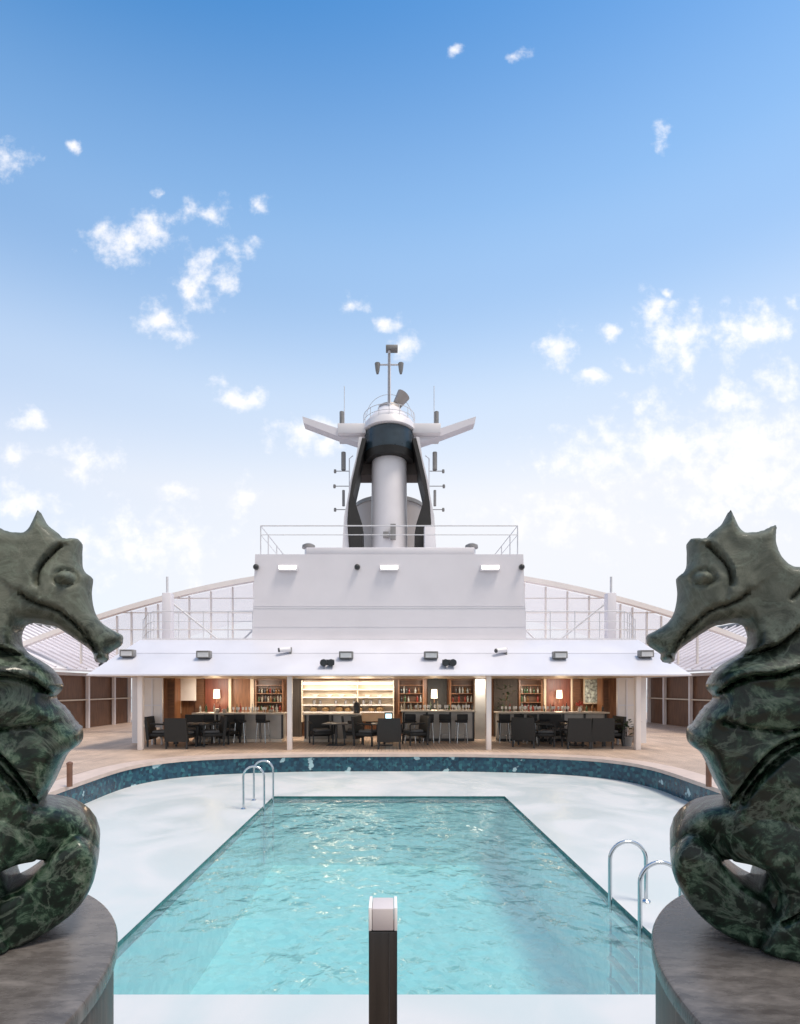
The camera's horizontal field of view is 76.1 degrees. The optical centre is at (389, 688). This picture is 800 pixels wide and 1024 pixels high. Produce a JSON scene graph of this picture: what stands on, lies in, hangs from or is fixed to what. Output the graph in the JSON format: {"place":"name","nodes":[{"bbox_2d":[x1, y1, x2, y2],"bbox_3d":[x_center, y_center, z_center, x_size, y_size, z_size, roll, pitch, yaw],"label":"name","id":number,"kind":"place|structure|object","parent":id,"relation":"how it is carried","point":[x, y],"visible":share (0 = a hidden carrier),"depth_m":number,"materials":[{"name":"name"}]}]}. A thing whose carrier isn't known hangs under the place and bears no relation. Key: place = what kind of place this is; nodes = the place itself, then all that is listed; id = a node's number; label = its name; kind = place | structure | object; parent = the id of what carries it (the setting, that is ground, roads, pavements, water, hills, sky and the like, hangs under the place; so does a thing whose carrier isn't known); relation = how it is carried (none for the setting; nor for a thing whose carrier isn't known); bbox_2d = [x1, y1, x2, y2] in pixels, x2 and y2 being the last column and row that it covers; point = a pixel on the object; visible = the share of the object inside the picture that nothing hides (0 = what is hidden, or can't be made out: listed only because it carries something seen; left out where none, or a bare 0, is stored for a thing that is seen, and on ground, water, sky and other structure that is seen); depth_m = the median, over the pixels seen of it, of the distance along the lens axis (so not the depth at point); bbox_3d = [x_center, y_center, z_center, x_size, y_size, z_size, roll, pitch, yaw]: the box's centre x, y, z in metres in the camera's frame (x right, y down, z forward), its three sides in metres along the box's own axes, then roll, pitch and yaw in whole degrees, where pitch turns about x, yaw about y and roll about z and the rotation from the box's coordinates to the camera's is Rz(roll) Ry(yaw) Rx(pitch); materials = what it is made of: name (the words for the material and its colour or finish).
{"place":"outdoors","nodes":[
{"label":"outdoors","id":0,"kind":"place"},
{"bbox_2d":[0,895,117,1023],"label":"plinth","id":1,"kind":"structure","parent":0,"point":[62,972],"depth_m":1.45,"materials":[{"name":"stone"}]},
{"bbox_2d":[0,510,122,953],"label":"seahorse statue","id":2,"kind":"object","parent":1,"relation":"on","point":[45,579],"visible":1,"depth_m":1.55,"materials":[{"name":"stone"}]},
{"bbox_2d":[162,577,173,637],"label":"roof pier","id":3,"kind":"structure","parent":0,"point":[167,605],"depth_m":18.45,"materials":[{"name":"paint"}]},
{"bbox_2d":[55,712,705,780],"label":"deck","id":4,"kind":"structure","parent":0,"point":[111,744],"depth_m":16.06,"materials":[{"name":"brown wood"}]},
{"bbox_2d":[22,623,131,727],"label":"side pavilion","id":5,"kind":"structure","parent":4,"relation":"on","point":[89,701],"depth_m":24.76,"materials":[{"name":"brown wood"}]},
{"bbox_2d":[144,678,162,744],"bbox_3d":[-7.973,0.777,17.218,0.677,2.245,0.105,0,0,0],"label":"glass screen","id":6,"kind":"object","parent":4,"relation":"on","point":[153,696],"visible":0.69,"depth_m":17.20,"materials":[{"name":"glass"}]},
{"bbox_2d":[144,716,174,746],"bbox_3d":[-7.569,1.418,16.895,0.788,0.963,0.831,0,0,-5],"label":"armchair","id":7,"kind":"object","parent":4,"relation":"on","point":[152,732],"visible":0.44,"depth_m":16.59,"materials":[{"name":"fabric"}]},
{"bbox_2d":[163,678,180,737],"bbox_3d":[-8.356,0.885,19.535,0.545,2.543,0.530,0,0,0],"label":"wooden cabinet","id":8,"kind":"object","parent":4,"relation":"on","point":[171,697],"visible":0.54,"depth_m":19.30,"materials":[{"name":"brown wood"}]},
{"bbox_2d":[164,718,198,748],"bbox_3d":[-6.600,1.418,16.196,0.831,0.963,0.788,0,0,5],"label":"armchair","id":9,"kind":"object","parent":4,"relation":"on","point":[175,730],"visible":1,"depth_m":15.85,"materials":[{"name":"grey wicker"}]},
{"bbox_2d":[177,714,204,743],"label":"armchair","id":10,"kind":"object","parent":4,"relation":"on","point":[194,718],"visible":0.23,"depth_m":18.04,"materials":[{"name":"grey wicker"}]},
{"bbox_2d":[185,722,210,745],"bbox_3d":[-6.381,1.532,16.950,0.840,0.735,0.840,0,0,0],"label":"cafe table","id":11,"kind":"object","parent":4,"relation":"on","point":[199,723],"visible":0.51,"depth_m":16.91,"materials":[{"name":"metal"}]},
{"bbox_2d":[204,714,218,742],"bbox_3d":[-6.199,1.401,17.799,0.400,1.002,0.378,0,0,6],"label":"bar stool","id":12,"kind":"object","parent":4,"relation":"on","point":[208,717],"visible":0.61,"depth_m":17.62,"materials":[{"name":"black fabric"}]},
{"bbox_2d":[199,716,226,746],"bbox_3d":[-5.839,1.418,16.927,0.788,0.963,0.831,0,0,-30],"label":"armchair","id":13,"kind":"object","parent":4,"relation":"on","point":[220,733],"visible":0.91,"depth_m":16.75,"materials":[{"name":"black leather"}]},
{"bbox_2d":[210,715,241,744],"bbox_3d":[-5.614,1.418,17.651,0.831,0.963,0.788,0,0,20],"label":"armchair","id":14,"kind":"object","parent":4,"relation":"on","point":[230,727],"visible":0.62,"depth_m":17.76,"materials":[{"name":"black leather"}]},
{"bbox_2d":[192,712,286,741],"bbox_3d":[-5.353,1.389,18.400,3.255,1.019,0.800,0,0,0],"label":"bar counter","id":15,"kind":"object","parent":4,"relation":"on","point":[277,725],"visible":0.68,"depth_m":18.20,"materials":[{"name":"stone"}]},
{"bbox_2d":[233,714,246,742],"bbox_3d":[-5.179,1.401,17.749,0.400,1.002,0.378,0,0,-5],"label":"bar stool","id":16,"kind":"object","parent":4,"relation":"on","point":[239,718],"visible":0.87,"depth_m":17.57,"materials":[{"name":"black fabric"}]},
{"bbox_2d":[255,714,270,742],"bbox_3d":[-4.386,1.401,17.749,0.400,1.002,0.378,0,0,14],"label":"bar stool","id":17,"kind":"object","parent":4,"relation":"on","point":[261,718],"visible":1,"depth_m":17.59,"materials":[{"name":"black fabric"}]},
{"bbox_2d":[308,715,334,744],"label":"armchair","id":18,"kind":"object","parent":4,"relation":"on","point":[316,727],"visible":0.92,"depth_m":17.70,"materials":[{"name":"black leather"}]},
{"bbox_2d":[303,713,361,741],"bbox_3d":[-2.023,1.399,18.400,2.077,0.999,0.800,0,0,0],"label":"bar counter","id":19,"kind":"object","parent":4,"relation":"on","point":[334,717],"visible":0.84,"depth_m":18.20,"materials":[{"name":"stone"}]},
{"bbox_2d":[353,701,359,712],"bbox_3d":[-1.169,0.679,18.392,0.249,0.440,0.249,0,0,-45],"label":"coffee urn","id":20,"kind":"object","parent":19,"relation":"on","point":[356,706],"visible":0.98,"depth_m":18.30,"materials":[{"name":"metal"}]},
{"bbox_2d":[321,722,348,745],"bbox_3d":[-1.760,1.532,17.000,0.840,0.735,0.840,0,0,5],"label":"cafe table","id":21,"kind":"object","parent":4,"relation":"on","point":[335,724],"visible":0.87,"depth_m":16.96,"materials":[{"name":"metal"}]},
{"bbox_2d":[341,715,364,744],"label":"armchair","id":22,"kind":"object","parent":4,"relation":"on","point":[347,733],"visible":0.49,"depth_m":17.03,"materials":[{"name":"grey wicker"}]},
{"bbox_2d":[351,715,376,746],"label":"armchair","id":23,"kind":"object","parent":4,"relation":"on","point":[357,733],"visible":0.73,"depth_m":16.78,"materials":[{"name":"grey wicker"}]},
{"bbox_2d":[371,722,392,745],"bbox_3d":[-0.160,1.532,17.000,0.840,0.735,0.840,0,0,4],"label":"cafe table","id":24,"kind":"object","parent":4,"relation":"on","point":[383,743],"visible":0.43,"depth_m":16.90,"materials":[{"name":"metal"}]},
{"bbox_2d":[369,896,396,1023],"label":"bollard light","id":25,"kind":"object","parent":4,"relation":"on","point":[382,960],"visible":1,"depth_m":2.14,"materials":[{"name":"brown metal"}]},
{"bbox_2d":[48,752,720,794],"bbox_3d":[0.000,1.920,8.704,13.658,0.080,12.819,0,0,0],"label":"pool coping","id":26,"kind":"object","parent":4,"relation":"on","point":[83,778],"visible":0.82,"depth_m":13.64,"materials":[{"name":"teak wood"}]},
{"bbox_2d":[66,761,72,786],"bbox_3d":[-6.100,1.640,9.750,0.116,0.480,0.116,0,0,0],"label":"deck post","id":27,"kind":"object","parent":26,"relation":"on","point":[69,764],"visible":1,"depth_m":9.71,"materials":[{"name":"wood"}]},
{"bbox_2d":[705,763,711,786],"bbox_3d":[6.100,1.640,9.750,0.116,0.480,0.116,0,0,0],"label":"deck post","id":28,"kind":"object","parent":26,"relation":"on","point":[708,779],"visible":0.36,"depth_m":9.71,"materials":[{"name":"wood"}]},
{"bbox_2d":[86,638,691,749],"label":"bar pavilion","id":29,"kind":"structure","parent":4,"relation":"on","point":[232,669],"depth_m":16.34,"materials":[{"name":"white paint"}]},
{"bbox_2d":[119,649,135,656],"bbox_3d":[-8.218,-1.089,16.149,0.442,0.238,0.468,0,0,0],"label":"floodlight","id":30,"kind":"object","parent":29,"relation":"attached to","point":[127,652],"visible":0.97,"depth_m":15.96,"materials":[{"name":"paint"}]},
{"bbox_2d":[23,576,253,663],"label":"glass roof","id":31,"kind":"structure","parent":29,"relation":"on","point":[130,608],"depth_m":20.98,"materials":[{"name":"white paint"}]},
{"bbox_2d":[181,678,195,700],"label":"wall picture","id":32,"kind":"structure","parent":29,"relation":"attached to","point":[188,689],"depth_m":19.80},
{"bbox_2d":[143,611,252,637],"bbox_3d":[-7.320,-2.164,17.991,5.161,1.008,1.364,0,0,23],"label":"terrace railing","id":33,"kind":"object","parent":29,"relation":"on","point":[178,621],"visible":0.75,"depth_m":17.59,"materials":[{"name":"metal"}]},
{"bbox_2d":[196,651,211,657],"bbox_3d":[-5.800,-1.047,16.089,0.442,0.238,0.468,0,0,0],"label":"floodlight","id":34,"kind":"object","parent":29,"relation":"attached to","point":[203,654],"visible":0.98,"depth_m":15.90,"materials":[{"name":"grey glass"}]},
{"bbox_2d":[213,689,219,702],"bbox_3d":[-6.719,0.310,19.905,0.259,0.523,0.269,0,0,0],"label":"wall lamp","id":35,"kind":"object","parent":29,"relation":"attached to","point":[216,693],"visible":1,"depth_m":19.80,"materials":[{"name":"fabric"}]},
{"bbox_2d":[255,680,284,711],"bbox_3d":[-4.647,0.350,19.925,1.095,1.300,0.290,0,0,0],"label":"bottle shelf","id":36,"kind":"object","parent":29,"relation":"attached to","point":[272,684],"visible":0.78,"depth_m":20.05,"materials":[{"name":"brown wood"}]},
{"bbox_2d":[278,647,291,653],"bbox_3d":[-3.310,-1.185,16.247,0.457,0.265,0.181,0,0,-18],"label":"spotlight","id":37,"kind":"object","parent":29,"relation":"attached to","point":[286,649],"visible":0.96,"depth_m":16.18,"materials":[{"name":"white paint"}]},
{"bbox_2d":[320,659,334,665],"bbox_3d":[-1.881,-0.773,15.738,0.441,0.225,0.552,0,0,0],"label":"twin spotlight","id":38,"kind":"object","parent":29,"relation":"attached to","point":[329,662],"visible":0.99,"depth_m":15.48,"materials":[{"name":"paint"}]},
{"bbox_2d":[339,651,352,658],"bbox_3d":[-1.343,-1.026,16.059,0.442,0.238,0.468,0,0,0],"label":"floodlight","id":39,"kind":"object","parent":29,"relation":"attached to","point":[345,654],"visible":0.99,"depth_m":15.87,"materials":[{"name":"paint"}]},
{"bbox_2d":[301,680,393,721],"bbox_3d":[-1.591,0.500,19.830,3.551,1.600,0.460,0,0,0],"label":"buffet hutch","id":40,"kind":"object","parent":29,"relation":"in","point":[373,689],"visible":0.88,"depth_m":20.02,"materials":[{"name":"beige laminate"}]},
{"bbox_2d":[335,706,343,711],"bbox_3d":[-1.928,0.798,19.800,0.353,0.210,0.353,0,0,-5],"label":"basket","id":41,"kind":"object","parent":40,"relation":"on","point":[339,708],"visible":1,"depth_m":19.69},
{"bbox_2d":[375,706,383,711],"bbox_3d":[-0.361,0.797,19.800,0.354,0.211,0.354,0,0,15],"label":"basket","id":42,"kind":"object","parent":40,"relation":"on","point":[379,708],"visible":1,"depth_m":19.69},
{"bbox_2d":[252,547,525,637],"bbox_3d":[0.000,-3.205,20.597,9.240,3.090,6.806,0,0,0],"label":"deckhouse","id":43,"kind":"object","parent":29,"relation":"on","point":[422,592],"visible":0.98,"depth_m":17.21,"materials":[{"name":"paint"}]},
{"bbox_2d":[253,564,258,569],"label":"camera dome","id":44,"kind":"structure","parent":43,"relation":"attached to","point":[255,566],"depth_m":17.07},
{"bbox_2d":[278,565,297,570],"bbox_3d":[-3.400,-4.027,17.129,0.660,0.200,0.132,0,0,0],"label":"bulkhead light","id":45,"kind":"object","parent":43,"relation":"attached to","point":[287,567],"visible":1,"depth_m":17.06,"materials":[{"name":"white paint"}]},
{"bbox_2d":[302,543,314,553],"bbox_3d":[-2.932,-4.888,18.600,0.480,0.755,0.480,0,0,0],"label":"roof vent","id":46,"kind":"object","parent":43,"relation":"on","point":[305,545],"visible":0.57,"depth_m":18.43,"materials":[{"name":"metal"}]},
{"bbox_2d":[379,565,398,570],"bbox_3d":[0.000,-4.027,17.129,0.660,0.200,0.132,0,0,0],"label":"bulkhead light","id":47,"kind":"object","parent":43,"relation":"attached to","point":[388,567],"visible":1,"depth_m":17.06,"materials":[{"name":"white paint"}]},
{"bbox_2d":[260,525,517,553],"bbox_3d":[0.000,-5.046,19.750,8.844,1.072,4.544,0,0,0],"label":"roof railing","id":48,"kind":"object","parent":43,"relation":"on","point":[510,542],"visible":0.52,"depth_m":17.49,"materials":[{"name":"metal"}]},
{"bbox_2d":[356,496,421,546],"bbox_3d":[0.000,-6.905,26.200,3.700,4.790,3.700,0,0,0],"label":"funnel","id":49,"kind":"object","parent":43,"relation":"on","point":[414,505],"visible":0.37,"depth_m":24.99,"materials":[{"name":"paint"}]},
{"bbox_2d":[465,543,477,553],"bbox_3d":[2.998,-4.888,18.600,0.480,0.755,0.480,0,0,0],"label":"roof vent","id":50,"kind":"object","parent":43,"relation":"on","point":[474,545],"visible":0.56,"depth_m":18.43,"materials":[{"name":"metal"}]},
{"bbox_2d":[480,565,499,570],"bbox_3d":[3.379,-4.027,17.129,0.660,0.200,0.132,0,0,0],"label":"bulkhead light","id":51,"kind":"object","parent":43,"relation":"attached to","point":[489,567],"visible":1,"depth_m":17.06,"materials":[{"name":"white paint"}]},
{"bbox_2d":[398,680,423,713],"bbox_3d":[0.850,0.350,19.925,1.002,1.300,0.290,0,0,0],"label":"bottle shelf","id":52,"kind":"object","parent":29,"relation":"attached to","point":[411,685],"visible":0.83,"depth_m":20.05,"materials":[{"name":"brown wood"}]},
{"bbox_2d":[424,651,437,658],"bbox_3d":[1.305,-1.026,16.059,0.442,0.238,0.468,0,0,0],"label":"floodlight","id":53,"kind":"object","parent":29,"relation":"attached to","point":[430,654],"visible":0.98,"depth_m":15.87,"materials":[{"name":"paint"}]},
{"bbox_2d":[431,689,437,702],"bbox_3d":[1.756,0.310,19.905,0.259,0.523,0.269,0,0,0],"label":"wall lamp","id":54,"kind":"object","parent":29,"relation":"attached to","point":[433,693],"visible":1,"depth_m":19.80,"materials":[{"name":"fabric"}]},
{"bbox_2d":[442,659,456,665],"bbox_3d":[1.825,-0.773,15.738,0.441,0.225,0.552,0,0,0],"label":"twin spotlight","id":55,"kind":"object","parent":29,"relation":"attached to","point":[451,662],"visible":0.99,"depth_m":15.48,"materials":[{"name":"paint"}]},
{"bbox_2d":[449,680,473,709],"bbox_3d":[2.842,0.350,19.925,0.978,1.300,0.290,0,0,0],"label":"bottle shelf","id":56,"kind":"object","parent":29,"relation":"attached to","point":[466,684],"visible":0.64,"depth_m":20.05,"materials":[{"name":"brown wood"}]},
{"bbox_2d":[494,647,506,654],"bbox_3d":[3.555,-1.164,16.216,0.457,0.265,0.181,0,0,-18],"label":"spotlight","id":57,"kind":"object","parent":29,"relation":"attached to","point":[500,650],"visible":0.89,"depth_m":16.14,"materials":[{"name":"white paint"}]},
{"bbox_2d":[518,680,542,710],"bbox_3d":[5.486,0.350,19.925,0.908,1.300,0.290,0,0,0],"label":"bottle shelf","id":58,"kind":"object","parent":29,"relation":"attached to","point":[534,685],"visible":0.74,"depth_m":20.05,"materials":[{"name":"brown wood"}]},
{"bbox_2d":[556,690,561,702],"bbox_3d":[6.625,0.326,19.900,0.232,0.492,0.232,0,0,-45],"label":"wall lamp","id":59,"kind":"object","parent":29,"relation":"attached to","point":[558,693],"visible":1,"depth_m":19.81,"materials":[{"name":"fabric"}]},
{"bbox_2d":[552,651,567,658],"bbox_3d":[5.335,-1.026,16.059,0.442,0.238,0.468,0,0,0],"label":"floodlight","id":60,"kind":"object","parent":29,"relation":"attached to","point":[559,654],"visible":0.98,"depth_m":15.87,"materials":[{"name":"paint"}]},
{"bbox_2d":[525,611,635,637],"bbox_3d":[7.320,-2.164,17.991,5.161,1.008,1.364,0,0,-23],"label":"terrace railing","id":61,"kind":"object","parent":29,"relation":"on","point":[599,621],"visible":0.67,"depth_m":17.59,"materials":[{"name":"metal"}]},
{"bbox_2d":[583,679,596,703],"bbox_3d":[8.015,0.117,19.988,0.820,1.000,0.045,0,0,0],"label":"wall picture","id":62,"kind":"object","parent":29,"relation":"attached to","point":[589,691],"depth_m":19.98,"materials":[{"name":"beige laminate"}]},
{"bbox_2d":[524,576,746,663],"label":"glass roof","id":63,"kind":"structure","parent":29,"relation":"on","point":[644,606],"depth_m":20.97,"materials":[{"name":"white paint"}]},
{"bbox_2d":[637,650,653,656],"bbox_3d":[8.051,-1.068,16.119,0.442,0.238,0.468,0,0,0],"label":"floodlight","id":64,"kind":"object","parent":29,"relation":"attached to","point":[645,653],"visible":0.98,"depth_m":15.94,"materials":[{"name":"paint"}]},
{"bbox_2d":[376,718,401,748],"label":"armchair","id":65,"kind":"object","parent":4,"relation":"on","point":[389,729],"visible":1,"depth_m":15.79,"materials":[{"name":"grey fabric"}]},
{"bbox_2d":[385,712,392,742],"bbox_3d":[-0.021,1.375,17.925,0.340,1.049,0.250,0,0,0],"label":"till screen","id":66,"kind":"object","parent":4,"relation":"on","point":[388,714],"visible":0.36,"depth_m":17.90,"materials":[{"name":"plastic"}]},
{"bbox_2d":[404,714,415,742],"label":"bar stool","id":67,"kind":"object","parent":4,"relation":"on","point":[410,717],"visible":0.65,"depth_m":17.66,"materials":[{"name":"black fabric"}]},
{"bbox_2d":[401,715,430,745],"bbox_3d":[0.900,1.418,17.218,0.788,0.963,0.831,0,0,-20],"label":"armchair","id":68,"kind":"object","parent":4,"relation":"on","point":[422,731],"visible":0.98,"depth_m":17.01,"materials":[{"name":"fabric"}]},
{"bbox_2d":[421,714,433,742],"bbox_3d":[1.340,1.401,17.799,0.400,1.002,0.378,0,0,-5],"label":"bar stool","id":69,"kind":"object","parent":4,"relation":"on","point":[432,718],"visible":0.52,"depth_m":17.63,"materials":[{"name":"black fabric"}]},
{"bbox_2d":[401,710,475,740],"bbox_3d":[1.765,1.349,18.520,2.670,1.099,0.760,0,0,0],"label":"bar counter","id":70,"kind":"object","parent":4,"relation":"on","point":[453,718],"visible":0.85,"depth_m":18.30,"materials":[{"name":"stone"}]},
{"bbox_2d":[439,714,450,742],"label":"bar stool","id":71,"kind":"object","parent":4,"relation":"on","point":[444,718],"visible":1,"depth_m":17.69,"materials":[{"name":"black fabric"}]},
{"bbox_2d":[455,714,467,742],"bbox_3d":[2.513,1.401,17.799,0.400,1.002,0.378,0,0,-6],"label":"bar stool","id":72,"kind":"object","parent":4,"relation":"on","point":[462,718],"visible":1,"depth_m":17.63,"materials":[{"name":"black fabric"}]},
{"bbox_2d":[474,679,484,738],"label":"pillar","id":73,"kind":"structure","parent":4,"relation":"on","point":[479,696],"depth_m":19.00,"materials":[{"name":"paint"}]},
{"bbox_2d":[496,714,509,742],"bbox_3d":[3.957,1.401,17.699,0.400,1.002,0.378,0,0,-4],"label":"bar stool","id":74,"kind":"object","parent":4,"relation":"on","point":[504,718],"visible":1,"depth_m":17.52,"materials":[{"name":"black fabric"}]},
{"bbox_2d":[496,683,514,710],"bbox_3d":[4.425,0.845,19.285,0.864,2.110,0.870,0,0,0],"label":"pot plant","id":75,"kind":"object","parent":4,"relation":"on","point":[508,693],"visible":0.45,"depth_m":19.27,"materials":[{"name":"green plant"}]},
{"bbox_2d":[510,714,523,742],"bbox_3d":[4.427,1.401,17.749,0.400,1.002,0.378,0,0,-15],"label":"bar stool","id":76,"kind":"object","parent":4,"relation":"on","point":[518,715],"visible":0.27,"depth_m":17.59,"materials":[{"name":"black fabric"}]},
{"bbox_2d":[511,717,540,747],"bbox_3d":[4.426,1.418,16.553,0.831,0.963,0.788,0,0,30],"label":"armchair","id":77,"kind":"object","parent":4,"relation":"on","point":[522,728],"visible":1,"depth_m":16.26,"materials":[{"name":"grey fabric"}]},
{"bbox_2d":[522,714,536,742],"bbox_3d":[4.873,1.401,17.699,0.400,1.002,0.378,0,0,-10],"label":"bar stool","id":78,"kind":"object","parent":4,"relation":"on","point":[534,716],"visible":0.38,"depth_m":17.53,"materials":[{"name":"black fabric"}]},
{"bbox_2d":[529,716,555,746],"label":"armchair","id":79,"kind":"object","parent":4,"relation":"on","point":[551,733],"visible":0.79,"depth_m":16.59,"materials":[{"name":"fabric"}]},
{"bbox_2d":[537,714,549,741],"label":"bar stool","id":80,"kind":"object","parent":4,"relation":"on","point":[544,717],"visible":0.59,"depth_m":17.57,"materials":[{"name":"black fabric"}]},
{"bbox_2d":[494,711,609,740],"bbox_3d":[5.824,1.375,18.420,3.940,1.049,0.760,0,0,0],"label":"bar counter","id":81,"kind":"object","parent":4,"relation":"on","point":[566,715],"visible":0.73,"depth_m":18.20,"materials":[{"name":"stone"}]},
{"bbox_2d":[575,700,584,711],"bbox_3d":[6.862,0.645,18.423,0.363,0.407,0.392,0,0,-20],"label":"flower vase","id":82,"kind":"object","parent":81,"relation":"on","point":[579,707],"visible":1,"depth_m":18.36,"materials":[{"name":"red plant"}]},
{"bbox_2d":[542,714,569,743],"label":"armchair","id":83,"kind":"object","parent":4,"relation":"on","point":[555,719],"visible":0.34,"depth_m":18.02,"materials":[{"name":"fabric"}]},
{"bbox_2d":[559,722,586,745],"bbox_3d":[6.218,1.532,17.050,0.840,0.735,0.840,0,0,5],"label":"cafe table","id":84,"kind":"object","parent":4,"relation":"on","point":[574,743],"visible":0.41,"depth_m":16.97,"materials":[{"name":"metal"}]},
{"bbox_2d":[559,718,591,748],"bbox_3d":[5.925,1.418,16.196,0.831,0.963,0.788,0,0,2],"label":"armchair","id":85,"kind":"object","parent":4,"relation":"on","point":[579,729],"visible":1,"depth_m":15.85,"materials":[{"name":"grey fabric"}]},
{"bbox_2d":[591,718,614,748],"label":"armchair","id":86,"kind":"object","parent":4,"relation":"on","point":[603,730],"visible":0.73,"depth_m":15.89,"materials":[{"name":"grey fabric"}]},
{"bbox_2d":[597,678,615,717],"bbox_3d":[8.322,0.885,19.535,0.522,2.543,0.530,0,0,0],"label":"wooden cabinet","id":87,"kind":"object","parent":4,"relation":"on","point":[606,693],"visible":0.46,"depth_m":19.30,"materials":[{"name":"brown wood"}]},
{"bbox_2d":[594,716,625,745],"bbox_3d":[7.334,1.418,17.005,0.788,0.963,0.831,0,0,-5],"label":"armchair","id":88,"kind":"object","parent":4,"relation":"on","point":[619,735],"visible":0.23,"depth_m":16.71,"materials":[{"name":"fabric"}]},
{"bbox_2d":[615,719,633,745],"bbox_3d":[7.827,1.440,16.840,0.835,0.921,0.936,0,0,0],"label":"pot plant","id":89,"kind":"object","parent":4,"relation":"on","point":[628,740],"visible":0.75,"depth_m":16.67,"materials":[{"name":"green plant"}]},
{"bbox_2d":[616,678,633,744],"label":"wall","id":90,"kind":"structure","parent":4,"relation":"on","point":[624,697],"depth_m":17.20,"materials":[{"name":"white paint"}]},
{"bbox_2d":[646,623,746,726],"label":"side pavilion","id":91,"kind":"structure","parent":4,"relation":"on","point":[682,701],"depth_m":25.34,"materials":[{"name":"brown wood"}]},
{"bbox_2d":[114,803,655,994],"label":"swimming pool water","id":92,"kind":"structure","parent":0,"point":[479,931],"depth_m":8.15,"materials":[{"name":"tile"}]},
{"bbox_2d":[116,796,651,959],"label":"waterline tiles","id":93,"kind":"object","parent":92,"relation":"attached to","point":[128,939],"visible":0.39,"depth_m":7.66,"materials":[{"name":"tile"}]},
{"bbox_2d":[18,771,751,1023],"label":"pool shelf","id":94,"kind":"object","parent":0,"point":[160,840],"visible":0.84,"depth_m":7.63,"materials":[{"name":"plastic"}]},
{"bbox_2d":[241,760,274,863],"bbox_3d":[-2.665,2.485,10.440,0.510,1.931,0.880,0,0,0],"label":"pool ladder","id":95,"kind":"object","parent":94,"relation":"attached to","point":[272,830],"visible":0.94,"depth_m":10.29,"materials":[{"name":"metal"}]},
{"bbox_2d":[56,757,719,803],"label":"mosaic wall","id":96,"kind":"structure","parent":94,"relation":"on","point":[109,784],"depth_m":14.04,"materials":[{"name":"tile"}]},
{"bbox_2d":[607,840,682,994],"bbox_3d":[2.660,2.570,5.350,0.500,1.761,0.780,0,0,0],"label":"pool ladder","id":97,"kind":"object","parent":94,"relation":"attached to","point":[619,968],"visible":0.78,"depth_m":5.40,"materials":[{"name":"metal"}]},
{"bbox_2d":[302,345,475,546],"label":"mast tower","id":98,"kind":"structure","parent":0,"point":[389,439],"depth_m":21.34,"materials":[{"name":"metal"}]},
{"bbox_2d":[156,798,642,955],"bbox_3d":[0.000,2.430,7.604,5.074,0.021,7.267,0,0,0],"label":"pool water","id":99,"kind":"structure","parent":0,"point":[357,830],"depth_m":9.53,"materials":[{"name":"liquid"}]},
{"bbox_2d":[0,0,799,688],"label":"sky","id":100,"kind":"structure","parent":0,"point":[573,226],"materials":[{"name":"blue"}]},
{"bbox_2d":[604,577,615,637],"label":"roof pier","id":101,"kind":"structure","parent":0,"point":[610,605],"depth_m":18.45,"materials":[{"name":"paint"}]},
{"bbox_2d":[651,895,799,1023],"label":"plinth","id":102,"kind":"structure","parent":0,"point":[707,973],"depth_m":1.43,"materials":[{"name":"stone"}]},
{"bbox_2d":[646,510,799,961],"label":"seahorse statue","id":103,"kind":"object","parent":102,"relation":"on","point":[743,733],"visible":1,"depth_m":1.52,"materials":[{"name":"stone"}]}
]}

